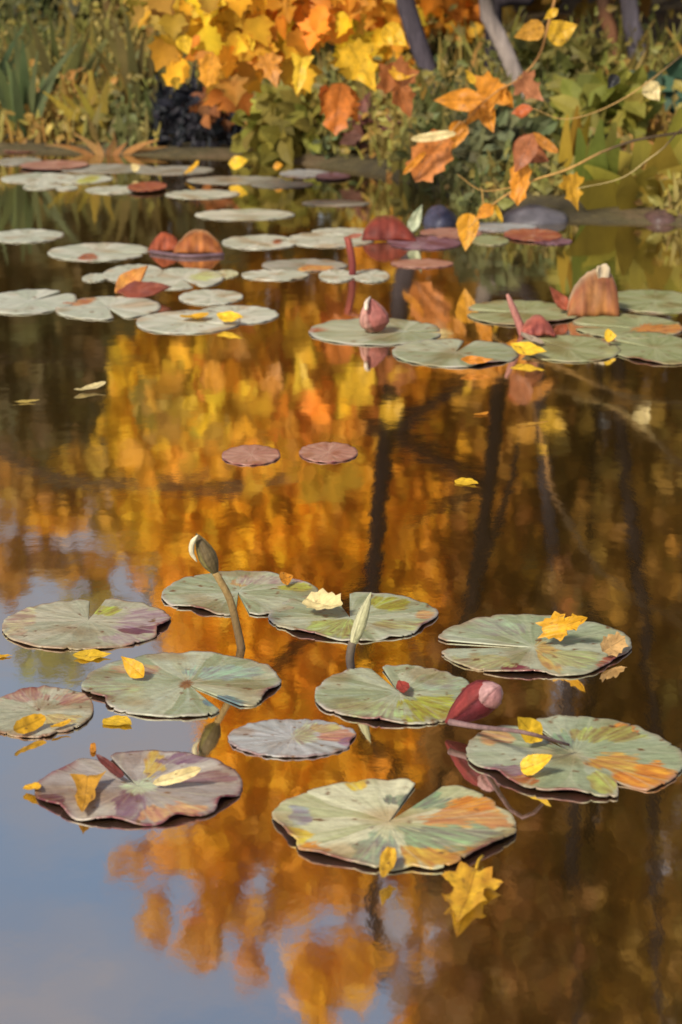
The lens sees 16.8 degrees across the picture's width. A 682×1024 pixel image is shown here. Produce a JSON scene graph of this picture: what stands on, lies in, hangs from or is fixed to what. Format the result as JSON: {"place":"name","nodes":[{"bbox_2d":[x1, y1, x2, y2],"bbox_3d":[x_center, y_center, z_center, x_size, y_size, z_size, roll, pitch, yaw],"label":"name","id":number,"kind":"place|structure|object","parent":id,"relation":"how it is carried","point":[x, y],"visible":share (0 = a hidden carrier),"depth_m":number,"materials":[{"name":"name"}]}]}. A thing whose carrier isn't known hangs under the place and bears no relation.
{"place":"outdoors","nodes":[
{"label":"outdoors","id":0,"kind":"place"},
{"bbox_2d":[0,152,681,1023],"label":"water","id":1,"kind":"structure","parent":0,"point":[126,482],"depth_m":3.75,"materials":[{"name":"liquid"}]},
{"bbox_2d":[0,157,41,165],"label":"lily pad","id":2,"kind":"object","parent":1,"relation":"on","point":[14,161],"visible":0.99,"depth_m":10.57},
{"bbox_2d":[0,229,63,242],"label":"lily pad","id":3,"kind":"object","parent":1,"relation":"on","point":[25,235],"visible":1,"depth_m":7.92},
{"bbox_2d":[0,289,76,314],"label":"lily pad","id":4,"kind":"object","parent":1,"relation":"on","point":[26,301],"visible":1,"depth_m":6.50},
{"bbox_2d":[1,172,76,183],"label":"lily pad","id":5,"kind":"object","parent":1,"relation":"on","point":[30,178],"visible":1,"depth_m":9.82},
{"bbox_2d":[0,685,93,737],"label":"lily pad","id":6,"kind":"object","parent":1,"relation":"on","point":[54,705],"visible":0.86,"depth_m":3.08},
{"bbox_2d":[13,714,45,733],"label":"fallen leaf","id":7,"kind":"object","parent":6,"relation":"on","point":[28,723],"visible":1,"depth_m":2.98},
{"bbox_2d":[20,160,88,169],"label":"lily pad","id":8,"kind":"object","parent":1,"relation":"on","point":[57,164],"visible":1,"depth_m":10.34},
{"bbox_2d":[50,174,112,183],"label":"lily pad","id":9,"kind":"object","parent":1,"relation":"on","point":[84,179],"visible":1,"depth_m":9.75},
{"bbox_2d":[2,598,170,649],"bbox_3d":[-0.381,0.165,3.455,0.250,0.010,0.255,0,14,0],"label":"lily pad","id":10,"kind":"object","parent":1,"relation":"on","point":[111,623],"visible":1,"depth_m":3.45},
{"bbox_2d":[73,649,110,660],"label":"fallen leaf","id":11,"kind":"object","parent":1,"relation":"on","point":[90,654],"visible":1,"depth_m":3.30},
{"bbox_2d":[47,242,148,260],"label":"lily pad","id":12,"kind":"object","parent":1,"relation":"on","point":[104,251],"visible":1,"depth_m":7.52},
{"bbox_2d":[59,164,154,172],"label":"lily pad","id":13,"kind":"object","parent":1,"relation":"on","point":[107,168],"visible":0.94,"depth_m":10.20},
{"bbox_2d":[48,132,166,155],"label":"dead stalks","id":14,"kind":"object","parent":1,"relation":"on","point":[114,151],"visible":0.87,"depth_m":10.85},
{"bbox_2d":[55,296,160,319],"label":"lily pad","id":15,"kind":"object","parent":1,"relation":"on","point":[96,308],"visible":1,"depth_m":6.39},
{"bbox_2d":[85,185,140,193],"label":"lily pad","id":16,"kind":"object","parent":1,"relation":"on","point":[117,189],"visible":0.98,"depth_m":9.33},
{"bbox_2d":[102,715,131,725],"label":"fallen leaf","id":17,"kind":"object","parent":1,"relation":"on","point":[116,720],"visible":1,"depth_m":3.03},
{"bbox_2d":[103,264,162,281],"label":"lily pad","id":18,"kind":"object","parent":1,"relation":"on","point":[114,273],"visible":0.55,"depth_m":7.10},
{"bbox_2d":[34,750,242,825],"bbox_3d":[-0.244,0.329,2.792,0.250,0.010,0.250,0,14,0],"label":"lily pad","id":19,"kind":"object","parent":1,"relation":"on","point":[142,799],"visible":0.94,"depth_m":2.79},
{"bbox_2d":[70,771,105,811],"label":"fallen leaf","id":20,"kind":"object","parent":19,"relation":"on","point":[86,786],"visible":1,"depth_m":2.77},
{"bbox_2d":[96,754,123,777],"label":"fallen leaf","id":21,"kind":"object","parent":19,"relation":"on","point":[111,767],"visible":1,"depth_m":2.83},
{"bbox_2d":[153,766,200,785],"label":"fallen leaf","id":22,"kind":"object","parent":19,"relation":"on","point":[179,775],"visible":1,"depth_m":2.78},
{"bbox_2d":[115,265,171,297],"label":"curled lily leaf","id":23,"kind":"object","parent":1,"relation":"on","point":[130,284],"visible":1,"depth_m":6.58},
{"bbox_2d":[127,181,166,191],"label":"lily pad","id":24,"kind":"object","parent":1,"relation":"on","point":[150,186],"visible":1,"depth_m":9.44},
{"bbox_2d":[137,166,213,174],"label":"lily pad","id":25,"kind":"object","parent":1,"relation":"on","point":[169,170],"visible":0.91,"depth_m":10.12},
{"bbox_2d":[81,651,280,717],"bbox_3d":[-0.219,0.234,3.180,0.274,0.008,0.284,0,14,0],"label":"lily pad","id":26,"kind":"object","parent":1,"relation":"on","point":[165,684],"visible":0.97,"depth_m":3.18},
{"bbox_2d":[121,656,144,677],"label":"fallen leaf","id":27,"kind":"object","parent":26,"relation":"on","point":[133,668],"visible":1,"depth_m":3.19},
{"bbox_2d":[142,268,223,289],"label":"lily pad","id":28,"kind":"object","parent":1,"relation":"on","point":[175,278],"visible":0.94,"depth_m":6.95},
{"bbox_2d":[147,229,223,257],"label":"curled lily leaf","id":29,"kind":"object","parent":1,"relation":"on","point":[199,241],"visible":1,"depth_m":7.49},
{"bbox_2d":[136,310,239,333],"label":"lily pad","id":30,"kind":"object","parent":1,"relation":"on","point":[170,322],"visible":0.92,"depth_m":6.12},
{"bbox_2d":[165,189,239,198],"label":"lily pad","id":31,"kind":"object","parent":1,"relation":"on","point":[201,194],"visible":1,"depth_m":9.19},
{"bbox_2d":[179,289,242,304],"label":"lily pad","id":32,"kind":"object","parent":1,"relation":"on","point":[209,297],"visible":1,"depth_m":6.57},
{"bbox_2d":[189,533,244,648],"bbox_3d":[-0.178,0.117,3.326,0.082,0.182,0.028,-2,14,-9],"label":"water lily bud","id":33,"kind":"object","parent":1,"relation":"on","point":[207,556],"visible":1,"depth_m":3.31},
{"bbox_2d":[186,176,284,183],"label":"lily pad","id":34,"kind":"object","parent":1,"relation":"on","point":[231,180],"visible":1,"depth_m":9.75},
{"bbox_2d":[198,305,278,324],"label":"lily pad","id":35,"kind":"object","parent":1,"relation":"on","point":[253,314],"visible":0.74,"depth_m":6.29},
{"bbox_2d":[161,570,317,615],"bbox_3d":[-0.158,0.124,3.620,0.245,0.008,0.248,0,14,0],"label":"lily pad","id":36,"kind":"object","parent":1,"relation":"on","point":[262,592],"visible":0.91,"depth_m":3.62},
{"bbox_2d":[195,209,294,219],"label":"lily pad","id":37,"kind":"object","parent":1,"relation":"on","point":[245,214],"visible":1,"depth_m":8.53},
{"bbox_2d":[222,445,279,465],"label":"lily pad","id":38,"kind":"object","parent":1,"relation":"on","point":[247,455],"visible":1,"depth_m":4.57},
{"bbox_2d":[222,234,297,249],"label":"lily pad","id":39,"kind":"object","parent":1,"relation":"on","point":[259,242],"visible":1,"depth_m":7.75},
{"bbox_2d":[241,269,308,280],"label":"lily pad","id":40,"kind":"object","parent":1,"relation":"on","point":[272,275],"visible":1,"depth_m":7.00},
{"bbox_2d":[251,180,312,187],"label":"lily pad","id":41,"kind":"object","parent":1,"relation":"on","point":[284,184],"visible":1,"depth_m":9.55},
{"bbox_2d":[228,719,355,757],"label":"lily pad","id":42,"kind":"object","parent":1,"relation":"on","point":[303,738],"visible":1,"depth_m":2.96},
{"bbox_2d":[280,169,327,177],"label":"lily pad","id":43,"kind":"object","parent":1,"relation":"on","point":[305,173],"visible":1,"depth_m":10.00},
{"bbox_2d":[262,258,347,271],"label":"lily pad","id":44,"kind":"object","parent":1,"relation":"on","point":[307,265],"visible":1,"depth_m":7.21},
{"bbox_2d":[299,442,357,462],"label":"lily pad","id":45,"kind":"object","parent":1,"relation":"on","point":[328,452],"visible":1,"depth_m":4.60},
{"bbox_2d":[286,231,373,247],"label":"lily pad","id":46,"kind":"object","parent":1,"relation":"on","point":[317,239],"visible":0.87,"depth_m":7.80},
{"bbox_2d":[302,199,369,206],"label":"lily pad","id":47,"kind":"object","parent":1,"relation":"on","point":[332,203],"visible":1,"depth_m":8.88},
{"bbox_2d":[319,269,352,282],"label":"lily pad","id":48,"kind":"object","parent":1,"relation":"on","point":[338,275],"visible":1,"depth_m":6.99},
{"bbox_2d":[344,233,361,274],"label":"leaf stem","id":49,"kind":"object","parent":1,"relation":"on","point":[350,254],"visible":1,"depth_m":6.98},
{"bbox_2d":[268,592,437,640],"bbox_3d":[0.019,0.155,3.494,0.258,0.008,0.255,0,14,0],"label":"lily pad","id":50,"kind":"object","parent":1,"relation":"on","point":[390,614],"visible":0.84,"depth_m":3.48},
{"bbox_2d":[302,588,342,609],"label":"leaf","id":51,"kind":"object","parent":50,"relation":"on","point":[321,599],"visible":1,"depth_m":3.49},
{"bbox_2d":[346,593,370,668],"bbox_3d":[0.024,0.169,3.238,0.036,0.118,0.018,0,14,0],"label":"water lily bud","id":52,"kind":"object","parent":1,"relation":"on","point":[359,624],"visible":1,"depth_m":3.23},
{"bbox_2d":[353,269,389,282],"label":"lily pad","id":53,"kind":"object","parent":1,"relation":"on","point":[371,275],"visible":1,"depth_m":6.99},
{"bbox_2d":[309,318,440,344],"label":"lily pad","id":54,"kind":"object","parent":1,"relation":"on","point":[395,331],"visible":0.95,"depth_m":5.98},
{"bbox_2d":[359,296,388,332],"bbox_3d":[0.086,-0.510,5.971,0.078,0.094,0.087,0,14,0],"label":"water lily bud","id":55,"kind":"object","parent":54,"relation":"on","point":[373,316],"visible":1,"depth_m":5.95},
{"bbox_2d":[315,664,469,724],"bbox_3d":[0.075,0.245,3.136,0.221,0.008,0.251,0,14,0],"label":"lily pad","id":56,"kind":"object","parent":1,"relation":"on","point":[429,695],"visible":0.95,"depth_m":3.13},
{"bbox_2d":[272,778,516,870],"bbox_3d":[0.061,0.358,2.679,0.284,0.009,0.282,0,14,0],"label":"lily pad","id":57,"kind":"object","parent":1,"relation":"on","point":[441,827],"visible":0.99,"depth_m":2.68,"materials":[{"name":"plant"}]},
{"bbox_2d":[379,847,396,877],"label":"fallen leaf","id":58,"kind":"object","parent":57,"relation":"on","point":[388,856],"visible":1,"depth_m":2.53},
{"bbox_2d":[391,258,452,267],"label":"lily pad","id":59,"kind":"object","parent":1,"relation":"on","point":[423,263],"visible":1,"depth_m":7.25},
{"bbox_2d":[387,236,461,249],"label":"lily pad","id":60,"kind":"object","parent":1,"relation":"on","point":[428,243],"visible":1,"depth_m":7.72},
{"bbox_2d":[362,215,416,240],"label":"curled lily leaf","id":61,"kind":"object","parent":60,"relation":"on","point":[386,228],"visible":1,"depth_m":7.79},
{"bbox_2d":[407,204,422,232],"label":"curled lily leaf","id":62,"kind":"object","parent":60,"relation":"on","point":[414,222],"visible":1,"depth_m":7.85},
{"bbox_2d":[423,205,456,226],"bbox_3d":[0.356,-1.039,8.303,0.123,0.122,0.242,0,14,0],"label":"stone","id":63,"kind":"object","parent":1,"relation":"on","point":[439,216],"visible":0.54,"depth_m":8.22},
{"bbox_2d":[420,227,481,238],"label":"lily pad","id":64,"kind":"object","parent":1,"relation":"on","point":[449,232],"visible":0.73,"depth_m":8.00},
{"bbox_2d":[392,338,518,366],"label":"lily pad","id":65,"kind":"object","parent":1,"relation":"on","point":[438,352],"visible":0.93,"depth_m":5.70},
{"bbox_2d":[442,854,502,921],"bbox_3d":[0.142,0.404,2.482,0.067,0.014,0.184,0,14,0],"label":"fallen leaf","id":66,"kind":"object","parent":1,"relation":"on","point":[468,883],"visible":1,"depth_m":2.49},
{"bbox_2d":[472,235,508,245],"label":"lily pad","id":67,"kind":"object","parent":1,"relation":"on","point":[489,240],"visible":0.98,"depth_m":7.80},
{"bbox_2d":[445,680,569,745],"bbox_3d":[0.202,0.260,2.918,0.087,0.063,0.189,-11,18,-38],"label":"water lily bud","id":68,"kind":"object","parent":1,"relation":"on","point":[476,700],"visible":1,"depth_m":2.96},
{"bbox_2d":[478,222,537,231],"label":"lily pad","id":69,"kind":"object","parent":1,"relation":"on","point":[493,227],"visible":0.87,"depth_m":8.17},
{"bbox_2d":[467,300,577,324],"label":"lily pad","id":70,"kind":"object","parent":1,"relation":"on","point":[548,311],"visible":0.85,"depth_m":6.32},
{"bbox_2d":[506,294,556,336],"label":"curled lily leaf","id":71,"kind":"object","parent":1,"relation":"on","point":[536,325],"visible":0.93,"depth_m":5.92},
{"bbox_2d":[504,228,561,241],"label":"lily pad","id":72,"kind":"object","parent":1,"relation":"on","point":[525,234],"visible":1,"depth_m":7.93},
{"bbox_2d":[438,614,631,675],"bbox_3d":[0.283,0.190,3.356,0.280,0.009,0.298,0,14,0],"label":"lily pad","id":73,"kind":"object","parent":1,"relation":"on","point":[578,651],"visible":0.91,"depth_m":3.34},
{"bbox_2d":[536,611,587,641],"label":"fallen leaf","id":74,"kind":"object","parent":73,"relation":"on","point":[556,625],"visible":1,"depth_m":3.34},
{"bbox_2d":[600,631,627,656],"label":"fallen leaf","id":75,"kind":"object","parent":73,"relation":"on","point":[613,644],"visible":1,"depth_m":3.29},
{"bbox_2d":[520,335,620,361],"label":"lily pad","id":76,"kind":"object","parent":1,"relation":"on","point":[571,348],"visible":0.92,"depth_m":5.75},
{"bbox_2d":[510,342,545,354],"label":"fallen leaf","id":77,"kind":"object","parent":76,"relation":"on","point":[526,348],"visible":1,"depth_m":5.64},
{"bbox_2d":[466,714,681,796],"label":"lily pad","id":78,"kind":"object","parent":1,"relation":"on","point":[601,757],"visible":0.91,"depth_m":2.90,"materials":[{"name":"plant"}]},
{"bbox_2d":[517,717,542,743],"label":"fallen leaf","id":79,"kind":"object","parent":78,"relation":"on","point":[529,724],"visible":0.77,"depth_m":2.91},
{"bbox_2d":[520,754,551,775],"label":"fallen leaf","id":80,"kind":"object","parent":78,"relation":"on","point":[532,764],"visible":1,"depth_m":2.82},
{"bbox_2d":[573,313,681,338],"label":"lily pad","id":81,"kind":"object","parent":1,"relation":"on","point":[637,323],"visible":0.95,"depth_m":6.11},
{"bbox_2d":[549,264,619,316],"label":"curled lily leaf","id":82,"kind":"object","parent":81,"relation":"on","point":[594,292],"visible":1,"depth_m":6.24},
{"bbox_2d":[607,332,681,364],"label":"lily pad","id":83,"kind":"object","parent":1,"relation":"on","point":[663,350],"visible":1,"depth_m":5.77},
{"bbox_2d":[618,289,681,312],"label":"lily pad","id":84,"kind":"object","parent":1,"relation":"on","point":[654,301],"visible":0.97,"depth_m":6.50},
{"bbox_2d":[644,209,675,224],"bbox_3d":[1.152,-1.053,8.353,0.140,0.082,0.229,0,14,0],"label":"stone","id":85,"kind":"object","parent":1,"relation":"on","point":[660,217],"visible":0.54,"depth_m":8.27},
{"bbox_2d":[0,0,681,224],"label":"ground","id":86,"kind":"structure","parent":0,"point":[354,161],"depth_m":10.77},
{"bbox_2d":[0,24,30,88],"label":"reed plant","id":87,"kind":"object","parent":86,"relation":"on","point":[6,57],"visible":0.48,"depth_m":11.58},
{"bbox_2d":[0,27,77,137],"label":"reed plant","id":88,"kind":"object","parent":86,"relation":"on","point":[17,92],"visible":0.86,"depth_m":11.21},
{"bbox_2d":[0,9,111,101],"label":"reed plant","id":89,"kind":"object","parent":86,"relation":"on","point":[75,63],"visible":0.54,"depth_m":12.32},
{"bbox_2d":[43,70,111,135],"bbox_3d":[-1.271,-1.953,11.143,0.331,0.346,0.120,-2,14,-9],"label":"iris plant","id":90,"kind":"object","parent":86,"relation":"on","point":[92,109],"visible":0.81,"depth_m":11.17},
{"bbox_2d":[86,4,186,103],"bbox_3d":[-1.036,-2.366,12.123,0.584,0.588,0.218,0,14,0],"label":"reed plant","id":91,"kind":"object","parent":86,"relation":"on","point":[125,58],"visible":0.48,"depth_m":12.12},
{"bbox_2d":[158,85,232,137],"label":"dark bush","id":92,"kind":"object","parent":86,"relation":"on","point":[184,96],"visible":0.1,"depth_m":11.35,"materials":[{"name":"black plant"}]},
{"bbox_2d":[188,86,245,139],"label":"rust bush","id":93,"kind":"object","parent":86,"relation":"on","point":[209,118],"visible":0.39,"depth_m":10.94,"materials":[{"name":"orange plant"}]},
{"bbox_2d":[230,83,326,164],"bbox_3d":[-0.252,-1.763,10.696,0.523,0.439,0.742,0,14,0],"label":"pale bush","id":94,"kind":"object","parent":86,"relation":"on","point":[280,120],"visible":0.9,"depth_m":10.52,"materials":[{"name":"green plant"}]},
{"bbox_2d":[119,0,484,135],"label":"golden maple","id":95,"kind":"object","parent":86,"relation":"on","point":[245,45],"visible":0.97,"depth_m":8.22,"materials":[{"name":"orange plant"}]},
{"bbox_2d":[0,0,650,39],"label":"wood","id":96,"kind":"object","parent":86,"relation":"on","point":[545,6],"visible":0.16,"depth_m":17.07,"materials":[{"name":"green plant"}]},
{"bbox_2d":[307,130,368,159],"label":"grey bush","id":97,"kind":"object","parent":86,"relation":"on","point":[324,144],"visible":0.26,"depth_m":10.40,"materials":[{"name":"green plant"}]},
{"bbox_2d":[0,0,681,215],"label":"undergrowth","id":98,"kind":"object","parent":86,"relation":"on","point":[136,122],"visible":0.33,"depth_m":11.07,"materials":[{"name":"plant"}]},
{"bbox_2d":[337,92,400,153],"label":"rose bush","id":99,"kind":"object","parent":86,"relation":"on","point":[353,138],"visible":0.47,"depth_m":10.37,"materials":[{"name":"brown plant"}]},
{"bbox_2d":[396,0,436,93],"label":"maple tree","id":100,"kind":"object","parent":86,"relation":"on","point":[420,49],"visible":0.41,"depth_m":11.44,"materials":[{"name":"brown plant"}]},
{"bbox_2d":[386,33,472,98],"bbox_3d":[0.444,-2.224,12.207,0.499,0.677,0.739,0,14,0],"label":"green bush","id":101,"kind":"object","parent":86,"relation":"on","point":[433,51],"visible":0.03,"depth_m":12.03,"materials":[{"name":"green plant"}]},
{"bbox_2d":[403,0,576,182],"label":"overhanging branch","id":102,"kind":"object","parent":86,"relation":"on","point":[432,156],"visible":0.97,"depth_m":7.90,"materials":[{"name":"orange plant"}]},
{"bbox_2d":[479,0,522,98],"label":"leaning tree","id":103,"kind":"object","parent":86,"relation":"on","point":[493,26],"visible":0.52,"depth_m":10.66,"materials":[{"name":"grey plant"}]},
{"bbox_2d":[449,100,557,183],"bbox_3d":[0.641,-1.466,9.207,0.439,0.399,0.730,0,14,0],"label":"teal bush","id":104,"kind":"object","parent":86,"relation":"on","point":[508,125],"visible":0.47,"depth_m":8.99,"materials":[{"name":"green plant"}]},
{"bbox_2d":[484,0,535,71],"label":"woodland tree","id":105,"kind":"object","parent":86,"relation":"on","point":[500,5],"visible":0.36,"depth_m":11.22,"materials":[{"name":"brown plant"}]},
{"bbox_2d":[503,204,567,224],"bbox_3d":[0.704,-1.053,8.346,0.236,0.114,0.252,0,14,0],"label":"stone","id":106,"kind":"object","parent":86,"relation":"on","point":[533,214],"visible":0.56,"depth_m":8.28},
{"bbox_2d":[538,106,586,151],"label":"iris plant","id":107,"kind":"object","parent":86,"relation":"on","point":[555,135],"visible":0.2,"depth_m":9.26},
{"bbox_2d":[511,31,626,96],"bbox_3d":[1.094,-2.055,11.029,0.595,0.497,0.862,0,14,0],"label":"olive bush","id":108,"kind":"object","parent":86,"relation":"on","point":[591,47],"visible":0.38,"depth_m":10.81,"materials":[{"name":"green plant"}]},
{"bbox_2d":[456,131,681,250],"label":"overhanging branch","id":109,"kind":"object","parent":86,"relation":"on","point":[526,148],"visible":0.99,"depth_m":7.06,"materials":[{"name":"orange plant"}]},
{"bbox_2d":[558,105,591,179],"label":"iris plant","id":110,"kind":"object","parent":86,"relation":"on","point":[567,145],"visible":0.45,"depth_m":8.78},
{"bbox_2d":[511,55,681,119],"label":"overhanging branch","id":111,"kind":"object","parent":86,"relation":"on","point":[650,89],"visible":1,"depth_m":7.32,"materials":[{"name":"brown plant"}]},
{"bbox_2d":[574,120,620,180],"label":"iris plant","id":112,"kind":"object","parent":86,"relation":"on","point":[608,160],"visible":0.62,"depth_m":8.45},
{"bbox_2d":[546,64,665,146],"bbox_3d":[1.084,-1.602,9.471,0.496,0.457,0.759,0,14,0],"label":"olive bush","id":113,"kind":"object","parent":86,"relation":"on","point":[634,113],"visible":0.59,"depth_m":9.27,"materials":[{"name":"green plant"}]},
{"bbox_2d":[597,0,618,60],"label":"woodland tree","id":114,"kind":"object","parent":86,"relation":"on","point":[606,15],"visible":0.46,"depth_m":12.30,"materials":[{"name":"brown plant"}]},
{"bbox_2d":[579,164,681,209],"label":"iris plant","id":115,"kind":"object","parent":86,"relation":"on","point":[621,193],"visible":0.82,"depth_m":8.43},
{"bbox_2d":[620,0,645,64],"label":"woodland tree","id":116,"kind":"object","parent":86,"relation":"on","point":[630,12],"visible":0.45,"depth_m":11.91,"materials":[{"name":"grey plant"}]},
{"bbox_2d":[618,108,681,177],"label":"iris plant","id":117,"kind":"object","parent":86,"relation":"on","point":[669,155],"visible":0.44,"depth_m":8.53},
{"bbox_2d":[630,57,681,122],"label":"teal bush","id":118,"kind":"object","parent":86,"relation":"on","point":[674,70],"visible":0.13,"depth_m":10.26,"materials":[{"name":"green plant"}]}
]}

